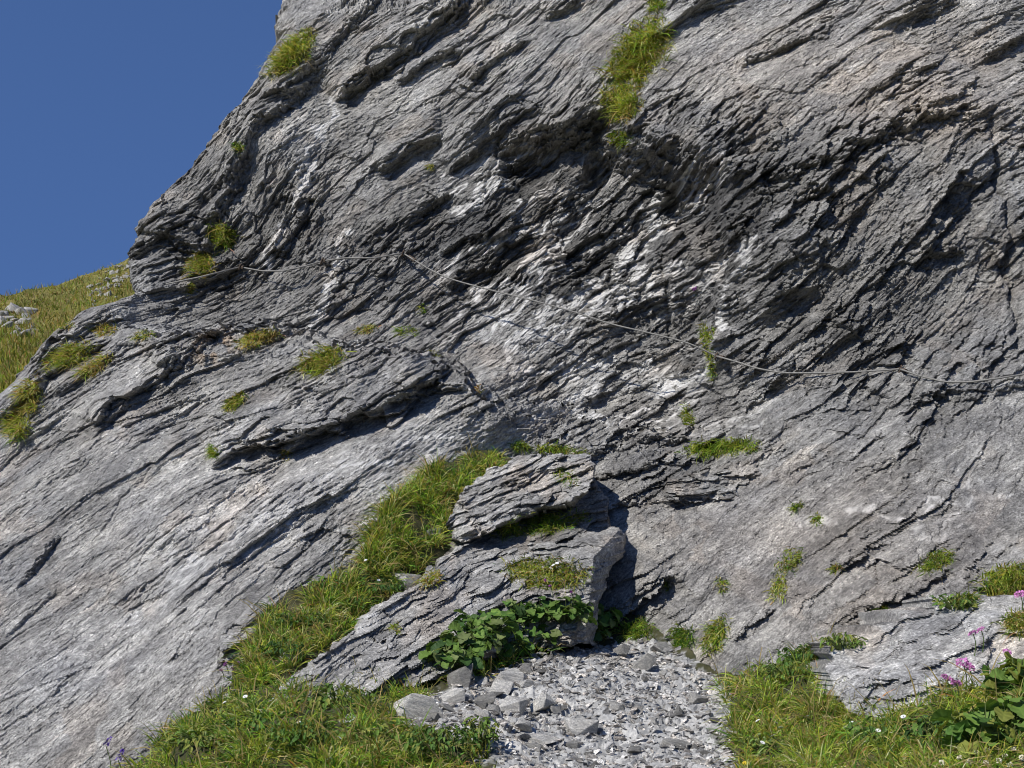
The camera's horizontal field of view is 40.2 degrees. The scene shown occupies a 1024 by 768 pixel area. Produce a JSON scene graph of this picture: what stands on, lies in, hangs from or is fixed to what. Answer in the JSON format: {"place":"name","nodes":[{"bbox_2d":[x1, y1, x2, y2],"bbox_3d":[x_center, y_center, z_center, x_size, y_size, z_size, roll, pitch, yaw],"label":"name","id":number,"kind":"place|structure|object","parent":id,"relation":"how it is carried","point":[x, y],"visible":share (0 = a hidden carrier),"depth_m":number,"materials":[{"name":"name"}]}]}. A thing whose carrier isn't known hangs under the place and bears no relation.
{"place":"outdoors","nodes":[
{"label":"outdoors","id":0,"kind":"place"},
{"bbox_2d":[0,258,134,392],"bbox_3d":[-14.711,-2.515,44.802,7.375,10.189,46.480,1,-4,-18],"label":"grass","id":1,"kind":"structure","parent":0,"point":[8,368],"depth_m":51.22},
{"bbox_2d":[0,0,281,295],"label":"sky","id":2,"kind":"structure","parent":0,"point":[105,105],"materials":[{"name":"blue"}]},
{"bbox_2d":[0,0,1023,767],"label":"cliff","id":3,"kind":"structure","parent":0,"point":[806,184],"depth_m":13.11,"materials":[{"name":"stone"}]},
{"bbox_2d":[0,408,31,453],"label":"grass tuft","id":4,"kind":"object","parent":3,"relation":"on","point":[13,428],"visible":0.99,"depth_m":13.35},
{"bbox_2d":[6,374,44,425],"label":"grass tuft","id":5,"kind":"object","parent":3,"relation":"on","point":[31,402],"visible":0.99,"depth_m":13.52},
{"bbox_2d":[35,337,101,373],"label":"grass tuft","id":6,"kind":"object","parent":3,"relation":"on","point":[64,354],"visible":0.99,"depth_m":13.93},
{"bbox_2d":[69,351,114,382],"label":"grass tuft","id":7,"kind":"object","parent":3,"relation":"on","point":[99,359],"visible":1,"depth_m":13.67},
{"bbox_2d":[86,319,120,338],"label":"grass tuft","id":8,"kind":"object","parent":3,"relation":"on","point":[104,326],"visible":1,"depth_m":14.28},
{"bbox_2d":[128,328,155,341],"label":"grass tuft","id":9,"kind":"object","parent":3,"relation":"on","point":[143,337],"visible":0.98,"depth_m":13.88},
{"bbox_2d":[180,250,221,280],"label":"grass tuft","id":10,"kind":"object","parent":3,"relation":"on","point":[199,264],"visible":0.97,"depth_m":15.14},
{"bbox_2d":[204,444,220,459],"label":"grass tuft","id":11,"kind":"object","parent":3,"relation":"on","point":[211,452],"visible":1,"depth_m":12.61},
{"bbox_2d":[204,219,245,253],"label":"grass tuft","id":12,"kind":"object","parent":3,"relation":"on","point":[226,242],"visible":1,"depth_m":15.34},
{"bbox_2d":[220,390,252,414],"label":"grass tuft","id":13,"kind":"object","parent":3,"relation":"on","point":[231,404],"visible":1,"depth_m":13.09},
{"bbox_2d":[230,326,284,352],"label":"grass tuft","id":14,"kind":"object","parent":3,"relation":"on","point":[259,338],"visible":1,"depth_m":13.72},
{"bbox_2d":[256,26,318,80],"bbox_3d":[-2.524,-3.705,15.722,0.773,0.804,0.518,0,-4,0],"label":"grass tuft","id":15,"kind":"object","parent":3,"relation":"on","point":[289,50],"visible":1,"depth_m":15.71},
{"bbox_2d":[289,343,356,379],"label":"grass tuft","id":16,"kind":"object","parent":3,"relation":"on","point":[316,362],"visible":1,"depth_m":13.16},
{"bbox_2d":[352,323,380,334],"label":"grass tuft","id":17,"kind":"object","parent":3,"relation":"on","point":[367,329],"visible":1,"depth_m":14.53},
{"bbox_2d":[391,325,418,336],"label":"grass tuft","id":18,"kind":"object","parent":3,"relation":"on","point":[398,330],"visible":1,"depth_m":14.44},
{"bbox_2d":[453,609,518,641],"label":"broad leaved plant","id":19,"kind":"object","parent":3,"relation":"on","point":[494,623],"visible":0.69,"depth_m":10.11,"materials":[{"name":"green plant"}]},
{"bbox_2d":[488,598,540,626],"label":"broad leaved plant","id":20,"kind":"object","parent":3,"relation":"on","point":[518,610],"visible":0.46,"depth_m":10.61,"materials":[{"name":"green plant"}]},
{"bbox_2d":[507,439,532,453],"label":"grass tuft","id":21,"kind":"object","parent":3,"relation":"on","point":[526,446],"visible":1,"depth_m":13.01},
{"bbox_2d":[513,596,562,623],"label":"broad leaved plant","id":22,"kind":"object","parent":3,"relation":"on","point":[541,611],"visible":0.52,"depth_m":10.68,"materials":[{"name":"green plant"}]},
{"bbox_2d":[166,250,1023,382],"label":"safety cable","id":23,"kind":"object","parent":3,"relation":"attached to","point":[721,357],"visible":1,"depth_m":13.77,"materials":[{"name":"metal"}]},
{"bbox_2d":[606,129,632,153],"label":"grass tuft","id":24,"kind":"object","parent":3,"relation":"on","point":[622,141],"visible":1,"depth_m":14.57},
{"bbox_2d":[595,79,644,130],"bbox_3d":[1.133,-2.870,14.490,0.694,0.693,0.592,-3,-5,41],"label":"grass tuft","id":25,"kind":"object","parent":3,"relation":"on","point":[621,111],"visible":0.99,"depth_m":14.48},
{"bbox_2d":[593,6,677,94],"bbox_3d":[1.304,-3.431,14.658,1.049,1.202,0.595,-2,-4,25],"label":"grass tuft","id":26,"kind":"object","parent":3,"relation":"on","point":[627,65],"visible":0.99,"depth_m":14.70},
{"bbox_2d":[642,0,667,13],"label":"grass tuft","id":27,"kind":"object","parent":3,"relation":"on","point":[655,4],"visible":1,"depth_m":14.88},
{"bbox_2d":[665,623,697,648],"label":"grass tuft","id":28,"kind":"object","parent":3,"relation":"on","point":[679,635],"visible":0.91,"depth_m":11.15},
{"bbox_2d":[679,402,695,425],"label":"grass tuft","id":29,"kind":"object","parent":3,"relation":"on","point":[688,416],"visible":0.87,"depth_m":13.76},
{"bbox_2d":[695,321,715,349],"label":"grass tuft","id":30,"kind":"object","parent":3,"relation":"on","point":[706,335],"visible":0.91,"depth_m":13.63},
{"bbox_2d":[663,464,749,502],"bbox_3d":[1.747,0.903,12.846,0.875,0.494,1.329,0,-4,0],"label":"rock ledge","id":31,"kind":"object","parent":3,"relation":"on","point":[706,484],"visible":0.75,"depth_m":12.39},
{"bbox_2d":[674,434,761,462],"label":"grass tuft","id":32,"kind":"object","parent":31,"relation":"on","point":[711,448],"visible":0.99,"depth_m":12.68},
{"bbox_2d":[704,344,717,381],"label":"grass tuft","id":33,"kind":"object","parent":3,"relation":"on","point":[709,364],"visible":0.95,"depth_m":13.59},
{"bbox_2d":[695,613,739,659],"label":"grass tuft","id":34,"kind":"object","parent":3,"relation":"on","point":[714,630],"visible":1,"depth_m":10.97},
{"bbox_2d":[764,572,787,604],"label":"grass tuft","id":35,"kind":"object","parent":3,"relation":"on","point":[778,585],"visible":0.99,"depth_m":11.03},
{"bbox_2d":[771,546,804,582],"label":"grass tuft","id":36,"kind":"object","parent":3,"relation":"on","point":[797,557],"visible":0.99,"depth_m":11.16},
{"bbox_2d":[910,547,956,579],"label":"grass tuft","id":37,"kind":"object","parent":3,"relation":"on","point":[934,563],"visible":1,"depth_m":10.28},
{"bbox_2d":[137,450,1023,767],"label":"ground","id":38,"kind":"structure","parent":0,"point":[629,732],"depth_m":9.08,"materials":[{"name":"soil"}]},
{"bbox_2d":[164,721,244,754],"bbox_3d":[-1.741,2.017,8.021,0.502,0.151,0.494,0,-4,0],"label":"leafy herb","id":39,"kind":"object","parent":38,"relation":"on","point":[187,740],"visible":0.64,"depth_m":7.93,"materials":[{"name":"green plant"}]},
{"bbox_2d":[196,697,269,715],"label":"leafy herb","id":40,"kind":"object","parent":38,"relation":"on","point":[215,709],"visible":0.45,"depth_m":8.55,"materials":[{"name":"green plant"}]},
{"bbox_2d":[223,711,297,737],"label":"leafy herb","id":41,"kind":"object","parent":38,"relation":"on","point":[258,717],"visible":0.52,"depth_m":8.04,"materials":[{"name":"green plant"}]},
{"bbox_2d":[251,637,305,657],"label":"leafy herb","id":42,"kind":"object","parent":38,"relation":"on","point":[274,644],"visible":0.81,"depth_m":9.83,"materials":[{"name":"green plant"}]},
{"bbox_2d":[260,719,341,747],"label":"leafy herb","id":43,"kind":"object","parent":38,"relation":"on","point":[293,738],"visible":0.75,"depth_m":7.81,"materials":[{"name":"green plant"}]},
{"bbox_2d":[276,608,325,626],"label":"leafy herb","id":44,"kind":"object","parent":38,"relation":"on","point":[290,619],"visible":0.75,"depth_m":10.48,"materials":[{"name":"green plant"}]},
{"bbox_2d":[306,576,344,593],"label":"leafy herb","id":45,"kind":"object","parent":38,"relation":"on","point":[322,584],"visible":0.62,"depth_m":10.97,"materials":[{"name":"green plant"}]},
{"bbox_2d":[296,683,375,710],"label":"leafy herb","id":46,"kind":"object","parent":38,"relation":"on","point":[324,697],"visible":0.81,"depth_m":8.63,"materials":[{"name":"green plant"}]},
{"bbox_2d":[109,636,563,767],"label":"grass","id":47,"kind":"structure","parent":38,"relation":"on","point":[379,754],"depth_m":7.96,"materials":[{"name":"plant"}]},
{"bbox_2d":[200,431,508,692],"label":"grass","id":48,"kind":"structure","parent":38,"relation":"on","point":[381,542],"depth_m":11.37,"materials":[{"name":"plant"}]},
{"bbox_2d":[335,595,379,610],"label":"leafy herb","id":49,"kind":"object","parent":38,"relation":"on","point":[364,600],"visible":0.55,"depth_m":10.89,"materials":[{"name":"green plant"}]},
{"bbox_2d":[330,716,411,747],"bbox_3d":[-0.791,2.000,7.992,0.480,0.169,0.479,2,-5,-32],"label":"leafy herb","id":50,"kind":"object","parent":38,"relation":"on","point":[382,729],"visible":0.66,"depth_m":7.89,"materials":[{"name":"green plant"}]},
{"bbox_2d":[355,574,406,592],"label":"leafy herb","id":51,"kind":"object","parent":38,"relation":"on","point":[392,586],"visible":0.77,"depth_m":11.19,"materials":[{"name":"green plant"}]},
{"bbox_2d":[270,540,511,702],"bbox_3d":[-0.685,1.822,10.527,1.394,1.182,4.293,-1,-4,20],"label":"rock outcrop","id":52,"kind":"object","parent":38,"relation":"on","point":[473,584],"visible":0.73,"depth_m":10.22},
{"bbox_2d":[412,566,448,589],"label":"grass tuft","id":53,"kind":"object","parent":52,"relation":"on","point":[432,578],"visible":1,"depth_m":10.93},
{"bbox_2d":[418,634,484,670],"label":"broad leaved plant","id":54,"kind":"object","parent":52,"relation":"on","point":[458,654],"visible":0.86,"depth_m":9.62,"materials":[{"name":"green plant"}]},
{"bbox_2d":[439,620,505,657],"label":"broad leaved plant","id":55,"kind":"object","parent":52,"relation":"on","point":[466,640],"visible":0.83,"depth_m":9.85,"materials":[{"name":"green plant"}]},
{"bbox_2d":[391,573,420,589],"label":"stone","id":56,"kind":"object","parent":38,"relation":"on","point":[409,584],"visible":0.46,"depth_m":11.39,"materials":[{"name":"stone"}]},
{"bbox_2d":[399,723,481,754],"bbox_3d":[-0.398,1.977,7.790,0.474,0.185,0.494,0,-4,0],"label":"leafy herb","id":57,"kind":"object","parent":38,"relation":"on","point":[443,741],"visible":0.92,"depth_m":7.73,"materials":[{"name":"green plant"}]},
{"bbox_2d":[457,716,500,750],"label":"leafy herb","id":58,"kind":"object","parent":38,"relation":"on","point":[488,734],"visible":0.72,"depth_m":7.94,"materials":[{"name":"green plant"}]},
{"bbox_2d":[495,629,535,660],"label":"broad leaved plant","id":59,"kind":"object","parent":38,"relation":"on","point":[508,648],"visible":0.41,"depth_m":10.30,"materials":[{"name":"green plant"}]},
{"bbox_2d":[443,479,611,566],"bbox_3d":[0.146,1.375,12.318,1.649,1.097,2.361,0,-4,0],"label":"rock outcrop","id":60,"kind":"object","parent":38,"relation":"on","point":[594,501],"visible":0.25,"depth_m":11.94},
{"bbox_2d":[446,452,595,543],"bbox_3d":[0.078,1.040,12.506,1.313,0.870,1.799,0,-4,0],"label":"rock outcrop","id":61,"kind":"object","parent":60,"relation":"on","point":[511,490],"visible":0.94,"depth_m":12.00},
{"bbox_2d":[530,440,589,454],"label":"grass tuft","id":62,"kind":"object","parent":61,"relation":"on","point":[554,451],"visible":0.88,"depth_m":13.09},
{"bbox_2d":[553,467,581,488],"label":"grass tuft","id":63,"kind":"object","parent":61,"relation":"on","point":[563,472],"visible":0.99,"depth_m":12.10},
{"bbox_2d":[482,507,590,541],"bbox_3d":[0.222,1.226,11.915,1.089,0.423,0.522,1,-4,-14],"label":"grass tuft","id":64,"kind":"object","parent":60,"relation":"on","point":[554,517],"visible":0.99,"depth_m":11.93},
{"bbox_2d":[510,623,561,655],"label":"broad leaved plant","id":65,"kind":"object","parent":38,"relation":"on","point":[555,634],"visible":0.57,"depth_m":10.59,"materials":[{"name":"green plant"}]},
{"bbox_2d":[494,541,578,649],"bbox_3d":[0.139,1.727,11.472,0.958,0.890,2.080,0,-4,0],"label":"rock outcrop","id":66,"kind":"object","parent":38,"relation":"on","point":[555,550],"visible":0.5,"depth_m":10.92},
{"bbox_2d":[493,553,594,596],"bbox_3d":[0.250,1.585,11.143,0.840,0.480,0.624,0,-4,0],"label":"grass tuft","id":67,"kind":"object","parent":66,"relation":"on","point":[524,569],"visible":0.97,"depth_m":11.10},
{"bbox_2d":[399,630,740,767],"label":"gravel","id":68,"kind":"structure","parent":38,"relation":"on","point":[577,665],"depth_m":8.96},
{"bbox_2d":[393,693,444,720],"bbox_3d":[-0.549,1.964,8.538,0.359,0.163,0.125,10,-1,-16],"label":"stone","id":69,"kind":"object","parent":68,"relation":"on","point":[417,705],"visible":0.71,"depth_m":8.48,"materials":[{"name":"stone"}]},
{"bbox_2d":[439,688,464,702],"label":"stone","id":70,"kind":"object","parent":68,"relation":"on","point":[455,695],"visible":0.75,"depth_m":9.08,"materials":[{"name":"stone"}]},
{"bbox_2d":[447,663,473,687],"bbox_3d":[-0.344,2.002,9.509,0.163,0.212,0.128,-3,-5,39],"label":"stone","id":71,"kind":"object","parent":68,"relation":"on","point":[461,676],"visible":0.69,"depth_m":9.46,"materials":[{"name":"stone"}]},
{"bbox_2d":[474,709,490,716],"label":"stone","id":72,"kind":"object","parent":68,"relation":"on","point":[481,713],"visible":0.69,"depth_m":8.46,"materials":[{"name":"stone"}]},
{"bbox_2d":[475,691,495,704],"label":"stone","id":73,"kind":"object","parent":68,"relation":"on","point":[489,697],"visible":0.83,"depth_m":9.05,"materials":[{"name":"stone"}]},
{"bbox_2d":[489,679,514,697],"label":"stone","id":74,"kind":"object","parent":68,"relation":"on","point":[500,685],"visible":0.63,"depth_m":9.36,"materials":[{"name":"stone"}]},
{"bbox_2d":[496,668,527,681],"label":"stone","id":75,"kind":"object","parent":68,"relation":"on","point":[515,674],"visible":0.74,"depth_m":9.55,"materials":[{"name":"stone"}]},
{"bbox_2d":[499,695,530,715],"bbox_3d":[0.003,2.062,8.907,0.273,0.118,0.128,-26,30,-12],"label":"stone","id":76,"kind":"object","parent":68,"relation":"on","point":[514,704],"visible":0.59,"depth_m":8.88,"materials":[{"name":"stone"}]},
{"bbox_2d":[514,718,531,731],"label":"stone","id":77,"kind":"object","parent":68,"relation":"on","point":[522,724],"visible":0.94,"depth_m":8.46,"materials":[{"name":"stone"}]},
{"bbox_2d":[519,663,532,673],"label":"stone","id":78,"kind":"object","parent":68,"relation":"on","point":[525,667],"visible":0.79,"depth_m":9.71,"materials":[{"name":"stone"}]},
{"bbox_2d":[519,679,534,687],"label":"stone","id":79,"kind":"object","parent":68,"relation":"on","point":[526,683],"visible":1,"depth_m":9.41,"materials":[{"name":"stone"}]},
{"bbox_2d":[530,690,555,711],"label":"stone","id":80,"kind":"object","parent":68,"relation":"on","point":[543,700],"visible":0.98,"depth_m":8.94,"materials":[{"name":"stone"}]},
{"bbox_2d":[527,733,559,744],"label":"stone","id":81,"kind":"object","parent":68,"relation":"on","point":[542,739],"visible":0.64,"depth_m":8.29,"materials":[{"name":"stone"}]},
{"bbox_2d":[548,704,561,715],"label":"stone","id":82,"kind":"object","parent":68,"relation":"on","point":[555,709],"visible":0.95,"depth_m":8.95,"materials":[{"name":"stone"}]},
{"bbox_2d":[565,739,580,747],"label":"stone","id":83,"kind":"object","parent":68,"relation":"on","point":[574,743],"visible":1,"depth_m":8.31,"materials":[{"name":"stone"}]},
{"bbox_2d":[564,717,598,735],"bbox_3d":[0.428,2.113,8.625,0.191,0.110,0.203,1,-4,-12],"label":"stone","id":84,"kind":"object","parent":68,"relation":"on","point":[577,726],"visible":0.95,"depth_m":8.55,"materials":[{"name":"stone"}]},
{"bbox_2d":[609,701,624,710],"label":"stone","id":85,"kind":"object","parent":68,"relation":"on","point":[616,706],"visible":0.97,"depth_m":8.94,"materials":[{"name":"stone"}]},
{"bbox_2d":[631,653,656,670],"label":"stone","id":86,"kind":"object","parent":68,"relation":"on","point":[647,661],"visible":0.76,"depth_m":10.17,"materials":[{"name":"stone"}]},
{"bbox_2d":[650,642,668,652],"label":"stone","id":87,"kind":"object","parent":68,"relation":"on","point":[661,646],"visible":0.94,"depth_m":10.82,"materials":[{"name":"stone"}]},
{"bbox_2d":[661,738,690,747],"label":"stone","id":88,"kind":"object","parent":68,"relation":"on","point":[669,741],"visible":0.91,"depth_m":8.36,"materials":[{"name":"stone"}]},
{"bbox_2d":[688,692,707,703],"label":"stone","id":89,"kind":"object","parent":68,"relation":"on","point":[694,698],"visible":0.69,"depth_m":9.22,"materials":[{"name":"stone"}]},
{"bbox_2d":[553,527,625,646],"bbox_3d":[0.624,1.683,11.616,0.595,0.988,1.884,-1,-4,14],"label":"rock slab","id":90,"kind":"object","parent":38,"relation":"on","point":[602,552],"visible":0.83,"depth_m":11.17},
{"bbox_2d":[537,594,596,624],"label":"broad leaved plant","id":91,"kind":"object","parent":90,"relation":"on","point":[558,612],"visible":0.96,"depth_m":10.65,"materials":[{"name":"green plant"}]},
{"bbox_2d":[582,619,612,644],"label":"broad leaved plant","id":92,"kind":"object","parent":38,"relation":"on","point":[600,635],"visible":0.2,"depth_m":11.11,"materials":[{"name":"green plant"}]},
{"bbox_2d":[597,603,628,629],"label":"broad leaved plant","id":93,"kind":"object","parent":38,"relation":"on","point":[604,617],"visible":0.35,"depth_m":11.29,"materials":[{"name":"green plant"}]},
{"bbox_2d":[611,644,629,656],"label":"stone","id":94,"kind":"object","parent":38,"relation":"on","point":[622,649],"visible":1,"depth_m":10.70,"materials":[{"name":"stone"}]},
{"bbox_2d":[605,615,659,643],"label":"grass tuft","id":95,"kind":"object","parent":38,"relation":"on","point":[636,632],"visible":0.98,"depth_m":11.25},
{"bbox_2d":[733,732,788,753],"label":"leafy herb","id":96,"kind":"object","parent":38,"relation":"on","point":[770,741],"visible":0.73,"depth_m":8.13,"materials":[{"name":"green plant"}]},
{"bbox_2d":[758,658,815,682],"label":"leafy herb","id":97,"kind":"object","parent":38,"relation":"on","point":[770,667],"visible":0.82,"depth_m":9.25,"materials":[{"name":"green plant"}]},
{"bbox_2d":[776,643,818,663],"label":"leafy herb","id":98,"kind":"object","parent":38,"relation":"on","point":[787,649],"visible":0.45,"depth_m":9.77,"materials":[{"name":"green plant"}]},
{"bbox_2d":[700,617,1023,767],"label":"grass","id":99,"kind":"structure","parent":38,"relation":"on","point":[800,746],"depth_m":7.80,"materials":[{"name":"plant"}]},
{"bbox_2d":[841,715,902,742],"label":"leafy herb","id":100,"kind":"object","parent":38,"relation":"on","point":[871,729],"visible":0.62,"depth_m":7.69,"materials":[{"name":"green plant"}]},
{"bbox_2d":[806,593,1023,720],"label":"rock outcrop","id":101,"kind":"object","parent":38,"relation":"on","point":[914,635],"visible":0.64,"depth_m":8.64,"materials":[{"name":"stone"}]},
{"bbox_2d":[819,632,867,651],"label":"leafy herb","id":102,"kind":"object","parent":101,"relation":"on","point":[836,642],"visible":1,"depth_m":8.91,"materials":[{"name":"green plant"}]},
{"bbox_2d":[929,592,978,610],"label":"leafy herb","id":103,"kind":"object","parent":101,"relation":"on","point":[942,603],"visible":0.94,"depth_m":9.01,"materials":[{"name":"green plant"}]},
{"bbox_2d":[944,585,984,611],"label":"grass tuft","id":104,"kind":"object","parent":101,"relation":"on","point":[964,595],"visible":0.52,"depth_m":9.10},
{"bbox_2d":[969,558,1023,595],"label":"grass tuft","id":105,"kind":"object","parent":101,"relation":"on","point":[1010,582],"visible":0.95,"depth_m":9.85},
{"bbox_2d":[990,607,1023,643],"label":"grass tuft","id":106,"kind":"object","parent":101,"relation":"on","point":[1014,622],"visible":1,"depth_m":8.62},
{"bbox_2d":[899,715,967,746],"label":"leafy herb","id":107,"kind":"object","parent":38,"relation":"on","point":[918,725],"visible":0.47,"depth_m":7.32,"materials":[{"name":"green plant"}]},
{"bbox_2d":[956,657,971,688],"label":"pink flower","id":108,"kind":"object","parent":38,"relation":"on","point":[965,659],"visible":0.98,"depth_m":7.94,"materials":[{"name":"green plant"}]},
{"bbox_2d":[930,698,1023,758],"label":"leaved plant","id":109,"kind":"object","parent":38,"relation":"on","point":[987,733],"visible":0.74,"depth_m":6.85,"materials":[{"name":"green plant"}]},
{"bbox_2d":[963,695,1023,742],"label":"leaved plant","id":110,"kind":"object","parent":38,"relation":"on","point":[1011,705],"visible":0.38,"depth_m":6.96,"materials":[{"name":"green plant"}]},
{"bbox_2d":[980,651,1023,697],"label":"leaved plant","id":111,"kind":"object","parent":38,"relation":"on","point":[1011,673],"visible":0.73,"depth_m":7.58,"materials":[{"name":"green plant"}]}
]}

